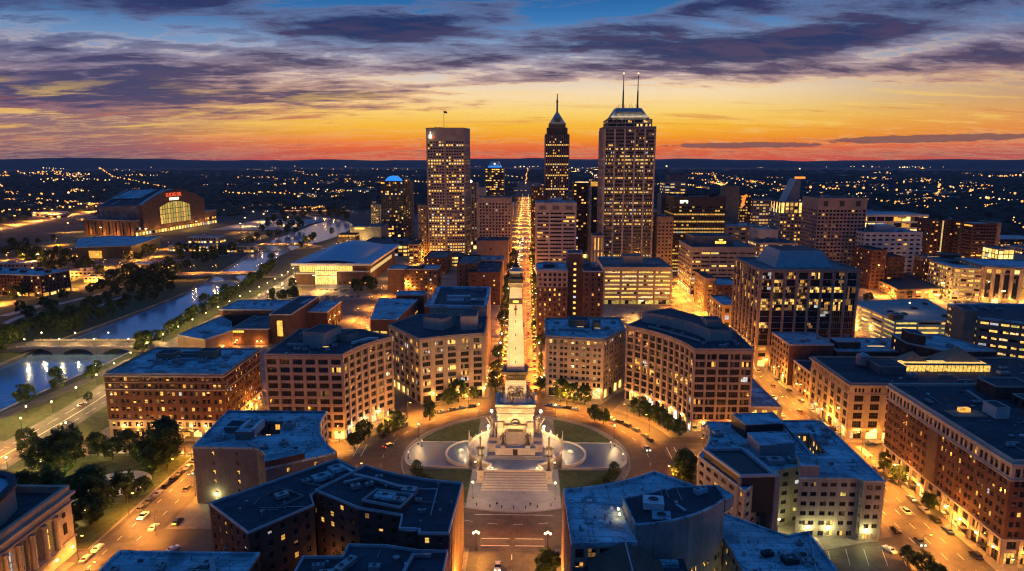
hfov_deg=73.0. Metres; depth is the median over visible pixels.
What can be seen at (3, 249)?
tree
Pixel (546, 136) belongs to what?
window
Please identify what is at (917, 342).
brick building
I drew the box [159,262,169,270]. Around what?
tree
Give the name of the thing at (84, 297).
park path
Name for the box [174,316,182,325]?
tree
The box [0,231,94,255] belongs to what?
stadium meadow
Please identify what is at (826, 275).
window
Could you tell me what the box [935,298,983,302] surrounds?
amber lot
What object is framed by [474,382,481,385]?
window
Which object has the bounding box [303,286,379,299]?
arena lot
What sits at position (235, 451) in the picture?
office building
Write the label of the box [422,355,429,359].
window
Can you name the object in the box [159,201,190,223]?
arched window
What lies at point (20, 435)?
tree
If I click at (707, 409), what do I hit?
window
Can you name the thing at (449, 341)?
window
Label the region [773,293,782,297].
window
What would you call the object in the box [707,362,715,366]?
window
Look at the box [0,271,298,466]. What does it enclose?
riverside avenue
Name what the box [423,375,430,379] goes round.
window
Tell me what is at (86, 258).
tree
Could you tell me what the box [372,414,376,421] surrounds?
window
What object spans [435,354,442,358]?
window
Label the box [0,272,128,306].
bank road
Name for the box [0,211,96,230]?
motorway
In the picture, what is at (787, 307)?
window
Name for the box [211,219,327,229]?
stadium lot
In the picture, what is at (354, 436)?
tree
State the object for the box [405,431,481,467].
fountain
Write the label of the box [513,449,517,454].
door
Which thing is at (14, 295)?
tree
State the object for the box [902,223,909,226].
window
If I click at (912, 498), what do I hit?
parked car
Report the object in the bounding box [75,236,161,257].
convention hall
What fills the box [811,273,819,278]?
window
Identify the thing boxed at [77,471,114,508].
tree
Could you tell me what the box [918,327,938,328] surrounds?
window
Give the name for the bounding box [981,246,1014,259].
glass pavilion
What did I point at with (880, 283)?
window
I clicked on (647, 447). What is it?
car
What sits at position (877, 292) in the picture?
side street
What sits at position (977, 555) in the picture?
parked car
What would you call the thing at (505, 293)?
tree
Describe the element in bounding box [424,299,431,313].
building
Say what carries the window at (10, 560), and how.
in the columned hall
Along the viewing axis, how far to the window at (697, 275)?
618.14 m
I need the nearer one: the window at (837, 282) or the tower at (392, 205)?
the window at (837, 282)
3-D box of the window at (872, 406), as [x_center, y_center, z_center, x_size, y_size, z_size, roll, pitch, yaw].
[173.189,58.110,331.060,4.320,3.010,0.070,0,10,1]
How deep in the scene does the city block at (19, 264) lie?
841.88 m
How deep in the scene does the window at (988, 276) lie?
648.44 m
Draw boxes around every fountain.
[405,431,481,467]
[550,431,626,469]
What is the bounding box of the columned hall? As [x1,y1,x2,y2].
[0,470,76,570]
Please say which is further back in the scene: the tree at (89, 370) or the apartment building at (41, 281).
the apartment building at (41, 281)
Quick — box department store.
[808,346,1023,438]
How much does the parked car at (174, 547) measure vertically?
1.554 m
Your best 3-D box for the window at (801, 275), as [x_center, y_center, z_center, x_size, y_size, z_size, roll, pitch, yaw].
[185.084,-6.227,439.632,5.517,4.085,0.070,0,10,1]
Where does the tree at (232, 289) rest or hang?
on the ground at (46, 231)
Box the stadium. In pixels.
[83,188,216,235]
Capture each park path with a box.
[0,305,40,315]
[3,311,42,323]
[59,286,124,304]
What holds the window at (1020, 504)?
in the hotel at (959, 448)
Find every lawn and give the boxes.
[0,257,241,362]
[0,290,265,440]
[3,455,190,548]
[67,406,108,438]
[409,469,471,502]
[422,419,480,440]
[553,419,612,442]
[558,470,620,499]
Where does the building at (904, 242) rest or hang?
on the city ground at (163, 537)
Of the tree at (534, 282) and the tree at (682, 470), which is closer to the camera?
the tree at (682, 470)
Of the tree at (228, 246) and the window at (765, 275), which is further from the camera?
the tree at (228, 246)
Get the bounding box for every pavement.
[0,454,193,549]
[54,562,74,570]
[97,397,266,441]
[165,458,342,528]
[231,315,360,391]
[279,256,408,286]
[328,409,404,441]
[394,342,497,405]
[422,280,505,306]
[441,267,507,277]
[462,547,468,570]
[471,247,513,254]
[491,310,503,337]
[541,345,624,366]
[543,370,624,405]
[555,549,560,570]
[603,304,670,307]
[613,399,705,437]
[672,281,700,307]
[691,468,892,550]
[753,347,769,367]
[762,368,883,442]
[855,331,867,337]
[858,288,888,300]
[860,283,946,308]
[870,460,1023,570]
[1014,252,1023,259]
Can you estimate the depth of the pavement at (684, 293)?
692.13 m
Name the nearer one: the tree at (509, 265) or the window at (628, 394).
the window at (628, 394)
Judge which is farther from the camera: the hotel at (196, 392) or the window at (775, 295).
the window at (775, 295)
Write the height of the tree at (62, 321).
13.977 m
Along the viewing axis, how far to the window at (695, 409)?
340.62 m
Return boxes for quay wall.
[0,252,250,363]
[0,286,242,410]
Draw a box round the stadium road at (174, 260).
[83,252,247,265]
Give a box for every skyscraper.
[426,111,470,254]
[544,92,569,199]
[597,72,656,257]
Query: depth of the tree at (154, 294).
659.91 m
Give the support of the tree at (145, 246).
on the ground at (46, 231)
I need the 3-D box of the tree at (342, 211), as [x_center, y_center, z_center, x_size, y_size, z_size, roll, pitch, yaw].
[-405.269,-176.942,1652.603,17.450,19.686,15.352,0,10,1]
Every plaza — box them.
[104,470,151,495]
[402,415,628,511]
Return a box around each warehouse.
[32,211,68,216]
[41,214,66,217]
[75,216,96,220]
[83,202,103,204]
[297,194,316,196]
[687,186,709,188]
[905,190,933,192]
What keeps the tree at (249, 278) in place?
on the ground at (46, 231)
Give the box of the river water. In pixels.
[0,215,352,411]
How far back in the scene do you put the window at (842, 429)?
337.64 m
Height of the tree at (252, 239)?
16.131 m
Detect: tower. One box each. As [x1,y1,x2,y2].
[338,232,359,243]
[380,176,406,236]
[403,179,414,235]
[485,161,503,195]
[531,182,543,243]
[572,182,588,257]
[586,181,597,261]
[660,165,685,193]
[664,194,725,272]
[665,169,687,193]
[720,186,739,228]
[730,245,860,365]
[768,168,804,244]
[799,194,867,265]
[917,216,969,254]
[952,220,1001,257]
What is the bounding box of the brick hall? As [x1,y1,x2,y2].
[218,296,341,344]
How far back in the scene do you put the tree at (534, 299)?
613.54 m
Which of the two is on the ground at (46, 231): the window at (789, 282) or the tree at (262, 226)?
the tree at (262, 226)
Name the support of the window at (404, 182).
in the tower at (408, 196)
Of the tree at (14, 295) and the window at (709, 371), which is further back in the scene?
the tree at (14, 295)
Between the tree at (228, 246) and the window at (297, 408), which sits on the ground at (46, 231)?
the tree at (228, 246)
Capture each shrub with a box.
[410,459,422,470]
[415,468,423,476]
[419,473,430,478]
[590,479,604,485]
[598,476,612,483]
[605,469,615,479]
[608,461,619,473]
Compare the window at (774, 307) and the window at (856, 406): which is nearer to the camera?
the window at (856, 406)
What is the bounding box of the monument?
[467,250,563,490]
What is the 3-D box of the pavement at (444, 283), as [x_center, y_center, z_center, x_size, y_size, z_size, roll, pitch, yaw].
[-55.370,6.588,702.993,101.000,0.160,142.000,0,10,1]
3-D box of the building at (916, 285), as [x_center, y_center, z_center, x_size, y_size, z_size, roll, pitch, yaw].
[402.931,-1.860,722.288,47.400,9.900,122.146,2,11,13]
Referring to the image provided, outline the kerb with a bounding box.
[401,415,630,512]
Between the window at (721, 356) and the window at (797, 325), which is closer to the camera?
the window at (721, 356)
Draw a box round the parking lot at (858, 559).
[824,546,919,570]
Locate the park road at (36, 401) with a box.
[0,359,129,420]
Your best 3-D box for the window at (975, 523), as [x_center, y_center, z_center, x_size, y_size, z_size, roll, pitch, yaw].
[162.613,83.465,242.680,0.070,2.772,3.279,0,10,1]
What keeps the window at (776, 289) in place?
in the office tower at (790, 288)
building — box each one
[0,267,71,296]
[98,543,260,570]
[177,316,235,347]
[192,410,336,502]
[209,458,463,570]
[263,324,394,438]
[350,223,388,240]
[366,236,417,256]
[370,291,426,334]
[371,203,381,222]
[387,264,441,291]
[388,286,490,404]
[408,240,423,261]
[417,204,428,257]
[424,251,451,274]
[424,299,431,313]
[452,252,464,266]
[457,255,480,285]
[468,261,502,304]
[470,180,478,248]
[476,237,508,272]
[478,187,485,196]
[478,195,511,258]
[481,255,504,284]
[534,197,576,274]
[543,316,625,399]
[561,470,837,570]
[590,233,603,261]
[596,254,672,304]
[624,308,754,431]
[652,214,673,264]
[657,193,672,214]
[677,233,755,294]
[692,412,885,541]
[693,271,715,309]
[708,295,731,326]
[712,277,732,297]
[738,193,751,222]
[747,237,797,256]
[750,197,772,225]
[750,378,781,418]
[769,332,898,400]
[842,224,922,273]
[852,245,886,288]
[878,272,939,298]
[884,252,904,278]
[891,328,996,356]
[912,252,966,291]
[927,257,1023,302]
[944,303,1023,359]
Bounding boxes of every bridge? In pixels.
[0,338,177,353]
[162,271,285,279]
[249,243,322,248]
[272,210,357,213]
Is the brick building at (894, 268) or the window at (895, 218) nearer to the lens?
the brick building at (894, 268)
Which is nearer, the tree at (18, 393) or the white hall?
the tree at (18, 393)
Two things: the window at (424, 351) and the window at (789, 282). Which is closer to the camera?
the window at (424, 351)
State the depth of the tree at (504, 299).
614.14 m
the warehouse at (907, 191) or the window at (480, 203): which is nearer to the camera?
the window at (480, 203)
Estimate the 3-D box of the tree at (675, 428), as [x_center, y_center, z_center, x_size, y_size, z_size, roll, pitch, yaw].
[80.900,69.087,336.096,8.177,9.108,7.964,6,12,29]
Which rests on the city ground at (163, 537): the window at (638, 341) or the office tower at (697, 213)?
the office tower at (697, 213)
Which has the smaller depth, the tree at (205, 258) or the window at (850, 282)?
the window at (850, 282)
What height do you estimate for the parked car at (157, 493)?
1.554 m
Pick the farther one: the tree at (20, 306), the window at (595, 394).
the tree at (20, 306)
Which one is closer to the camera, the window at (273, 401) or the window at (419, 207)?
the window at (273, 401)
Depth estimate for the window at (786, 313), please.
444.25 m
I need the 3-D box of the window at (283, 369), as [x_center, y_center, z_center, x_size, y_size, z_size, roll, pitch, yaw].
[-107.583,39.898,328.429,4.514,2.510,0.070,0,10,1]
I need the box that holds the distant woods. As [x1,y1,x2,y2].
[0,168,1023,235]
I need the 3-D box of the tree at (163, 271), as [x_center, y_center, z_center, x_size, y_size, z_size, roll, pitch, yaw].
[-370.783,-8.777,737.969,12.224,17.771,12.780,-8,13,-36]
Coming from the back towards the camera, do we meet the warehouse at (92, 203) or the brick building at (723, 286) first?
the warehouse at (92, 203)
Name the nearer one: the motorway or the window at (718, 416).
the window at (718, 416)
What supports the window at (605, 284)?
in the office building at (631, 278)
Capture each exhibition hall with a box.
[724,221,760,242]
[865,211,928,230]
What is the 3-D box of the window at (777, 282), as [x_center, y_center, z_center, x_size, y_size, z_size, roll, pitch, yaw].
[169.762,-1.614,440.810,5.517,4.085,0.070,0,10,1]
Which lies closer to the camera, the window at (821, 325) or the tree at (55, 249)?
the window at (821, 325)
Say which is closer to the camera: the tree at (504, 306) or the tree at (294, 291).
the tree at (504, 306)
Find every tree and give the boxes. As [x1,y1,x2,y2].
[0,246,10,254]
[0,323,18,345]
[0,333,6,349]
[6,238,16,252]
[6,285,19,299]
[7,323,25,342]
[10,383,38,404]
[13,300,25,313]
[14,240,27,252]
[14,426,38,452]
[14,468,42,484]
[15,249,25,260]
[15,319,29,337]
[18,282,30,296]
[18,436,58,470]
[21,243,32,248]
[21,248,37,260]
[21,305,37,317]
[28,315,44,331]
[31,245,41,257]
[32,248,47,261]
[37,262,49,268]
[37,296,49,308]
[38,311,49,317]
[38,469,68,484]
[40,464,66,480]
[41,249,54,259]
[42,314,58,332]
[43,298,59,315]
[46,259,57,268]
[46,422,87,461]
[46,441,76,471]
[48,366,67,390]
[50,475,77,494]
[51,245,62,255]
[54,309,69,326]
[55,317,71,334]
[57,254,68,268]
[58,289,69,298]
[60,248,72,258]
[64,304,78,316]
[68,255,78,263]
[69,315,85,331]
[70,305,89,322]
[70,464,106,499]
[70,487,76,508]
[71,504,76,522]
[72,259,85,268]
[72,515,78,530]
[73,493,105,524]
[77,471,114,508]
[80,256,90,262]
[80,295,98,317]
[83,364,98,378]
[83,391,92,400]
[84,431,107,455]
[85,282,98,292]
[86,261,95,268]
[92,295,101,304]
[92,360,102,370]
[93,308,106,319]
[95,265,104,273]
[95,279,109,290]
[98,436,122,459]
[101,290,111,299]
[102,269,118,286]
[104,299,115,314]
[108,283,121,293]
[109,468,139,500]
[113,268,125,285]
[116,299,127,307]
[117,429,139,454]
[120,264,132,278]
[121,249,132,259]
[121,293,131,301]
[123,280,136,292]
[126,269,142,285]
[128,262,136,272]
[130,439,158,465]
[132,252,142,261]
[132,331,152,352]
[133,271,149,285]
[135,290,146,302]
[136,475,153,491]
[137,447,166,473]
[139,280,153,295]
[140,415,183,452]
[141,243,150,254]
[142,268,155,281]
[142,330,151,344]
[147,329,160,340]
[147,425,183,467]
[148,244,157,253]
[148,291,157,299]
[149,262,161,274]
[151,278,164,293]
[155,329,165,338]
[158,269,170,282]
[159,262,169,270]
[163,256,176,268]
[163,322,173,333]
[166,271,178,280]
[166,281,175,289]
[167,319,179,329]
[172,263,182,276]
[173,242,182,251]
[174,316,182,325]
[175,249,185,261]
[179,313,188,321]
[181,259,191,268]
[183,243,189,249]
[183,308,196,320]
[189,242,198,250]
[189,304,199,317]
[190,251,198,259]
[198,293,211,308]
[198,304,206,314]
[199,251,210,264]
[200,247,207,252]
[208,245,217,252]
[210,252,219,261]
[210,296,218,306]
[211,294,220,303]
[217,244,227,254]
[217,292,227,302]
[219,283,230,300]
[226,241,236,250]
[229,286,235,297]
[231,285,239,293]
[239,281,246,288]
[243,275,253,284]
[246,236,254,243]
[247,271,256,282]
[256,272,262,279]
[258,224,264,230]
[258,264,268,274]
[264,217,271,225]
[264,262,271,271]
[266,253,275,262]
[267,288,275,295]
[267,293,275,299]
[270,213,277,220]
[275,229,281,234]
[275,289,286,298]
[276,219,282,225]
[281,213,288,221]
[283,224,290,231]
[285,286,298,297]
[287,219,294,226]
[288,277,296,285]
[296,218,303,228]
[299,209,307,218]
[303,235,310,243]
[334,210,340,216]
[339,207,345,215]
[343,211,349,218]
[345,432,362,448]
[350,278,362,291]
[354,418,373,440]
[361,275,372,288]
[367,276,377,291]
[376,422,390,433]
[384,409,407,428]
[422,400,438,420]
[440,389,456,404]
[448,378,467,401]
[467,386,479,398]
[487,370,504,390]
[489,359,502,370]
[490,345,506,358]
[495,309,508,323]
[500,296,508,305]
[500,304,508,315]
[500,323,505,336]
[502,282,508,294]
[503,289,509,296]
[506,262,512,269]
[529,273,536,282]
[529,319,536,333]
[530,243,534,250]
[531,280,536,288]
[531,294,535,307]
[533,334,544,347]
[533,376,545,390]
[534,547,560,570]
[535,561,553,570]
[537,357,543,374]
[552,378,568,401]
[564,382,582,402]
[576,384,591,403]
[587,404,600,420]
[596,408,610,423]
[628,396,647,416]
[640,402,656,420]
[650,405,668,424]
[660,413,674,429]
[670,418,686,435]
[670,456,696,482]
[672,447,697,473]
[862,292,873,299]
[876,451,892,470]
[888,465,907,482]
[899,545,918,564]
[911,548,934,570]
[920,491,939,509]
[929,562,948,570]
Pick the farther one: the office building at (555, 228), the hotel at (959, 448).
the office building at (555, 228)
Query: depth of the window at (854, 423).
332.81 m
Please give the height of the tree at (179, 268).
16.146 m
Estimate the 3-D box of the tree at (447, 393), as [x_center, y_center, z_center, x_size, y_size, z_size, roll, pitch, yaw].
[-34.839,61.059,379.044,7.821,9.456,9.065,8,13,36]
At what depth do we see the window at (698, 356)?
335.75 m
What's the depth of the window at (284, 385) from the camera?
329.90 m
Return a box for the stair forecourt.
[466,469,560,511]
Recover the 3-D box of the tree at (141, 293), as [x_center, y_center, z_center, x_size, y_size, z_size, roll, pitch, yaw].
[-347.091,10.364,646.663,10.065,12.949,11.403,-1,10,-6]
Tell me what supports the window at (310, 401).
in the office building at (344, 378)
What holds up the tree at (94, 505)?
on the park lawn at (114, 514)
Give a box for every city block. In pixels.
[0,260,39,267]
[70,267,99,277]
[83,274,111,281]
[135,260,168,269]
[168,242,217,250]
[188,234,225,242]
[227,242,259,251]
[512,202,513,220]
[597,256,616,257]
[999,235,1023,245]
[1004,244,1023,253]
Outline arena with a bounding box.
[291,240,399,284]
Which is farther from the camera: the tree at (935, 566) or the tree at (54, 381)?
the tree at (54, 381)
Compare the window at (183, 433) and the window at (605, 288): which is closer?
the window at (183, 433)
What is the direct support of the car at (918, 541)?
on the street at (937, 547)
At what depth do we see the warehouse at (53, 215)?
1590.97 m
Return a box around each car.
[78,554,92,563]
[90,543,104,552]
[117,450,128,454]
[136,504,147,511]
[137,511,148,519]
[144,497,155,503]
[147,523,159,530]
[152,490,163,496]
[161,482,171,488]
[165,544,180,550]
[168,476,178,481]
[171,518,182,525]
[176,469,185,475]
[182,485,192,491]
[183,463,192,468]
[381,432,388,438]
[383,442,393,447]
[447,407,456,411]
[467,403,476,407]
[494,561,500,570]
[615,419,623,423]
[623,422,631,427]
[632,427,640,432]
[644,445,650,450]
[646,437,653,441]
[865,441,877,445]
[873,465,882,471]
[881,545,897,553]
[883,474,893,480]
[889,526,901,533]
[900,506,911,514]
[906,495,917,501]
[913,537,926,546]
[918,506,930,513]
[929,515,941,522]
[941,526,954,534]
[968,551,983,559]
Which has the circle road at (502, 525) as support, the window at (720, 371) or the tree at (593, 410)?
the tree at (593, 410)
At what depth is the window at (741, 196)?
986.34 m
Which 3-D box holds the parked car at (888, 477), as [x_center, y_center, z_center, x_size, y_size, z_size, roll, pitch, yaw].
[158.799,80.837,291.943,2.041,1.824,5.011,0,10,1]
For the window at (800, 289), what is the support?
in the office tower at (790, 288)
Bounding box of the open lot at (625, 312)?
[603,306,666,325]
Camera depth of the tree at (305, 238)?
1081.89 m
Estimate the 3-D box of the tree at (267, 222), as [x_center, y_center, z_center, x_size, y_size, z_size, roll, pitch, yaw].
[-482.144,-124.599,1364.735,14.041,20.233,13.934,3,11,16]
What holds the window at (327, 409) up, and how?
in the office building at (344, 378)
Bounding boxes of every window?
[0,263,38,267]
[1,272,68,291]
[9,552,12,570]
[22,542,26,569]
[35,533,38,558]
[47,523,50,548]
[62,512,67,534]
[107,354,260,425]
[113,429,120,435]
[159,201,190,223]
[169,245,217,250]
[182,432,189,436]
[189,237,224,242]
[194,430,201,436]
[213,496,442,570]
[227,246,259,251]
[267,359,275,363]
[268,367,276,371]
[268,375,276,379]
[269,383,277,387]
[269,391,277,395]
[270,399,278,403]
[275,424,279,429]
[277,321,282,335]
[280,359,288,363]
[280,367,289,371]
[281,375,289,379]
[281,383,290,387]
[282,391,290,395]
[282,399,291,403]
[283,407,291,410]
[293,359,301,363]
[293,367,302,371]
[294,375,302,379]
[294,383,302,387]
[295,391,303,395]
[295,399,303,403]
[296,407,304,410]
[306,360,314,363]
[306,367,314,371]
[306,375,315,379]
[307,383,315,387]
[307,391,316,395]
[308,399,316,403]
[308,407,316,410]
[318,360,327,363]
[319,368,327,371]
[319,376,328,379]
[320,383,328,387]
[320,391,328,395]
[320,399,329,403]
[321,407,329,411]
[328,431,331,438]
[331,360,340,364]
[332,368,340,371]
[332,376,340,379]
[332,384,341,387]
[333,391,341,395]
[333,399,341,403]
[333,407,342,411]
[334,415,342,419]
[334,423,342,426]
[334,431,343,438]
[339,235,354,240]
[358,342,391,417]
[372,206,381,222]
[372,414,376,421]
[379,411,383,418]
[381,182,403,235]
[404,182,413,235]
[407,272,435,290]
[410,245,422,260]
[419,207,425,256]
[422,342,429,346]
[422,349,429,353]
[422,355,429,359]
[423,368,430,372]
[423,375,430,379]
[423,381,430,385]
[423,387,430,392]
[423,395,430,402]
[428,141,464,250]
[435,341,442,345]
[435,347,442,351]
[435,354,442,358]
[435,360,442,364]
[435,367,442,370]
[436,386,443,390]
[436,393,442,400]
[448,340,455,343]
[448,346,455,350]
[448,352,455,356]
[448,359,455,363]
[448,365,455,369]
[448,371,455,375]
[461,345,468,349]
[461,351,468,355]
[461,358,468,361]
[461,364,468,368]
[461,370,468,374]
[472,184,475,239]
[473,338,481,341]
[474,344,481,348]
[474,350,481,354]
[474,357,481,360]
[474,363,481,367]
[474,369,481,373]
[474,376,481,379]
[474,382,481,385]
[480,203,509,253]
[486,169,502,195]
[532,188,542,241]
[536,213,574,274]
[539,263,599,338]
[546,136,567,199]
[549,340,621,380]
[549,387,555,395]
[574,184,588,252]
[575,549,583,556]
[575,562,582,566]
[588,549,595,556]
[591,188,597,230]
[592,390,599,398]
[594,238,602,261]
[604,130,653,255]
[604,300,618,303]
[605,271,619,272]
[605,284,619,285]
[605,288,619,289]
[621,296,635,297]
[621,300,635,303]
[622,271,636,272]
[626,330,675,406]
[626,391,630,399]
[638,288,652,289]
[638,292,652,293]
[638,296,652,297]
[638,300,652,303]
[639,271,653,272]
[655,284,669,285]
[655,288,669,289]
[655,292,669,293]
[655,296,669,297]
[655,300,669,303]
[658,222,671,263]
[660,183,684,192]
[665,204,724,271]
[678,245,754,287]
[690,553,737,570]
[692,423,700,430]
[693,407,701,411]
[693,414,701,418]
[694,275,711,308]
[694,384,703,389]
[694,392,702,396]
[694,399,702,403]
[695,362,704,366]
[695,369,703,374]
[695,377,703,381]
[696,354,704,358]
[704,414,712,418]
[705,392,714,396]
[705,399,713,403]
[705,407,713,411]
[706,377,714,381]
[706,384,714,389]
[707,354,716,358]
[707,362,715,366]
[707,369,715,374]
[716,399,725,404]
[716,407,724,411]
[716,414,724,418]
[717,385,725,389]
[717,392,725,396]
[718,369,726,374]
[718,377,726,381]
[719,354,727,359]
[719,362,727,366]
[725,228,748,242]
[728,392,737,396]
[728,400,736,404]
[728,407,736,411]
[729,377,737,381]
[729,385,737,389]
[730,362,738,366]
[730,370,738,374]
[731,354,739,359]
[732,261,855,365]
[738,196,750,221]
[739,400,748,404]
[739,407,747,411]
[740,385,749,389]
[740,392,748,396]
[741,370,749,374]
[741,377,749,381]
[742,354,751,359]
[742,362,750,366]
[750,201,768,225]
[758,334,767,339]
[758,340,766,344]
[759,317,768,321]
[759,323,767,327]
[759,329,767,333]
[760,305,769,309]
[760,311,768,315]
[761,287,770,291]
[761,293,770,297]
[761,299,769,303]
[762,280,770,285]
[763,273,770,278]
[768,212,800,243]
[771,317,780,321]
[771,323,779,327]
[772,305,781,309]
[772,311,780,315]
[773,287,782,291]
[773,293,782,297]
[773,299,781,303]
[774,280,782,285]
[775,273,783,278]
[781,203,784,212]
[783,317,792,321]
[783,323,791,327]
[784,305,793,309]
[784,311,792,315]
[785,293,794,297]
[785,299,793,303]
[786,280,794,285]
[786,287,794,292]
[787,273,795,278]
[790,203,793,212]
[794,203,797,212]
[795,317,804,321]
[795,323,803,327]
[796,305,805,309]
[796,311,804,315]
[797,293,806,298]
[797,299,805,303]
[798,287,806,292]
[798,436,880,538]
[799,273,807,278]
[799,280,806,285]
[800,208,864,265]
[807,323,815,327]
[808,305,817,309]
[808,311,816,315]
[808,317,816,321]
[809,293,818,298]
[809,299,817,304]
[810,287,818,292]
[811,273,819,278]
[811,280,819,285]
[815,363,888,392]
[819,323,828,327]
[820,311,829,315]
[820,317,828,321]
[821,293,830,298]
[821,299,830,304]
[821,305,829,310]
[822,287,831,292]
[823,273,831,278]
[823,280,831,285]
[833,299,842,304]
[834,287,843,292]
[834,293,842,298]
[835,280,843,285]
[836,273,844,278]
[841,426,844,436]
[847,280,855,285]
[848,273,856,278]
[849,430,860,438]
[852,421,860,426]
[853,248,884,287]
[853,404,862,409]
[853,413,861,417]
[854,396,862,400]
[856,233,920,270]
[866,431,876,438]
[868,217,875,220]
[868,421,876,426]
[869,413,877,418]
[870,404,878,409]
[871,396,879,400]
[880,283,936,297]
[884,259,902,278]
[885,217,892,220]
[886,392,1023,536]
[894,217,901,220]
[896,322,916,323]
[896,327,915,328]
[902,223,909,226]
[914,257,928,279]
[918,220,954,254]
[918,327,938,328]
[919,322,938,323]
[919,487,923,496]
[922,332,937,333]
[928,262,947,296]
[952,514,957,526]
[953,223,996,257]
[961,522,966,534]
[963,511,967,519]
[970,530,976,542]
[972,519,977,527]
[980,538,986,551]
[982,527,987,535]
[984,274,990,296]
[991,547,997,560]
[993,274,999,297]
[993,536,998,544]
[1002,275,1009,297]
[1003,553,1014,563]
[1006,542,1015,548]
[1011,275,1018,298]
[1015,469,1019,476]
[1020,554,1023,563]
[1021,277,1023,299]
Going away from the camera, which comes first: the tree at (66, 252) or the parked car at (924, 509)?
the parked car at (924, 509)
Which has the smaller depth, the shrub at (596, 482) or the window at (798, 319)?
the shrub at (596, 482)
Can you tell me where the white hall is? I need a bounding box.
[748,226,781,238]
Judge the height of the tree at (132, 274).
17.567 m
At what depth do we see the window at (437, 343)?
379.90 m
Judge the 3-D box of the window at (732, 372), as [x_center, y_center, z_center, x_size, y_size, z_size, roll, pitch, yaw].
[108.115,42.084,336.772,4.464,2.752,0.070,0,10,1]
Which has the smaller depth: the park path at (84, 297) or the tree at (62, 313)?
the tree at (62, 313)
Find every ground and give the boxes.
[0,167,1023,412]
[65,211,994,570]
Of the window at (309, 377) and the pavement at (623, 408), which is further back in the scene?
the pavement at (623, 408)
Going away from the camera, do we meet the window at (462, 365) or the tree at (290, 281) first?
the window at (462, 365)
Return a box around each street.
[0,441,371,456]
[73,463,196,570]
[263,259,423,409]
[441,278,676,280]
[476,535,544,570]
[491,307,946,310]
[491,337,625,341]
[658,443,882,458]
[671,289,987,570]
[859,285,895,299]
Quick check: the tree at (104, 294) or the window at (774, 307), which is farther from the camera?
the tree at (104, 294)
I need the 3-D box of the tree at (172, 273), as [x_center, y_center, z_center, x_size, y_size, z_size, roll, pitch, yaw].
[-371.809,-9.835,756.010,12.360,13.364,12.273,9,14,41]
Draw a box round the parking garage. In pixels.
[855,298,946,338]
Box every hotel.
[102,347,262,436]
[535,250,603,344]
[881,377,1023,565]
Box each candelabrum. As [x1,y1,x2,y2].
[476,436,484,482]
[544,437,553,483]
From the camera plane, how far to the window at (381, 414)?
360.38 m
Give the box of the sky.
[0,0,1023,160]
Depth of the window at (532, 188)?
981.54 m
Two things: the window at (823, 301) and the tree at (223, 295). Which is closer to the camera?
the window at (823, 301)
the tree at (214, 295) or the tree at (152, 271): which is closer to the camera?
the tree at (214, 295)
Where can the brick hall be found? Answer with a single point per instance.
(261, 322)
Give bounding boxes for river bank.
[0,212,352,365]
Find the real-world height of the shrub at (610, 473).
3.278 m
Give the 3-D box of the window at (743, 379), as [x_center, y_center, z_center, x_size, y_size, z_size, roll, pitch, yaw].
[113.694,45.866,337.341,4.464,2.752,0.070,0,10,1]
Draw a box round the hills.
[0,157,1023,168]
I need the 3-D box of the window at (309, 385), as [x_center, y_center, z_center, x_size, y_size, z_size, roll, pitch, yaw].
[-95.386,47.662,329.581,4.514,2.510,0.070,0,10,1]
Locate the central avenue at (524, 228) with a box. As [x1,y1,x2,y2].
[500,196,537,403]
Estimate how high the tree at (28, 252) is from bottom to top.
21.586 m
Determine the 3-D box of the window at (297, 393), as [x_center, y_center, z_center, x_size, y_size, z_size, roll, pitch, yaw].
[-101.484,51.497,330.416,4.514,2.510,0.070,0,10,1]
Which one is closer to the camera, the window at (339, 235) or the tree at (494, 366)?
the tree at (494, 366)
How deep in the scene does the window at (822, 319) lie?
444.58 m
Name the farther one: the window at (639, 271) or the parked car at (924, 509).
the window at (639, 271)
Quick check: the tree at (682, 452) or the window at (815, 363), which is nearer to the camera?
the tree at (682, 452)
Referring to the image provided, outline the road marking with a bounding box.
[1,242,975,570]
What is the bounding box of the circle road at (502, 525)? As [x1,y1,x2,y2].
[361,404,670,536]
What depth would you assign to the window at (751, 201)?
1006.53 m
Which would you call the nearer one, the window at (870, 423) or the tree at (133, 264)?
the window at (870, 423)
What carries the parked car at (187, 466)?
on the street at (137, 536)
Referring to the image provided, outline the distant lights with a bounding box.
[0,166,1023,227]
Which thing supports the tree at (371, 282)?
on the arena lot at (365, 293)
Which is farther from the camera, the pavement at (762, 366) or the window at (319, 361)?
the pavement at (762, 366)
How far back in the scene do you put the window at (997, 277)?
645.44 m
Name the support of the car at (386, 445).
on the circle road at (502, 525)
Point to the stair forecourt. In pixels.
(519, 500)
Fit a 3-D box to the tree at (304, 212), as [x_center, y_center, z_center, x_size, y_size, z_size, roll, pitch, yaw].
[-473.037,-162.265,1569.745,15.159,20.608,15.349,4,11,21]
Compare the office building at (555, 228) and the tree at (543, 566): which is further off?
the office building at (555, 228)
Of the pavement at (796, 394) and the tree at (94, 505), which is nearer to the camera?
the tree at (94, 505)

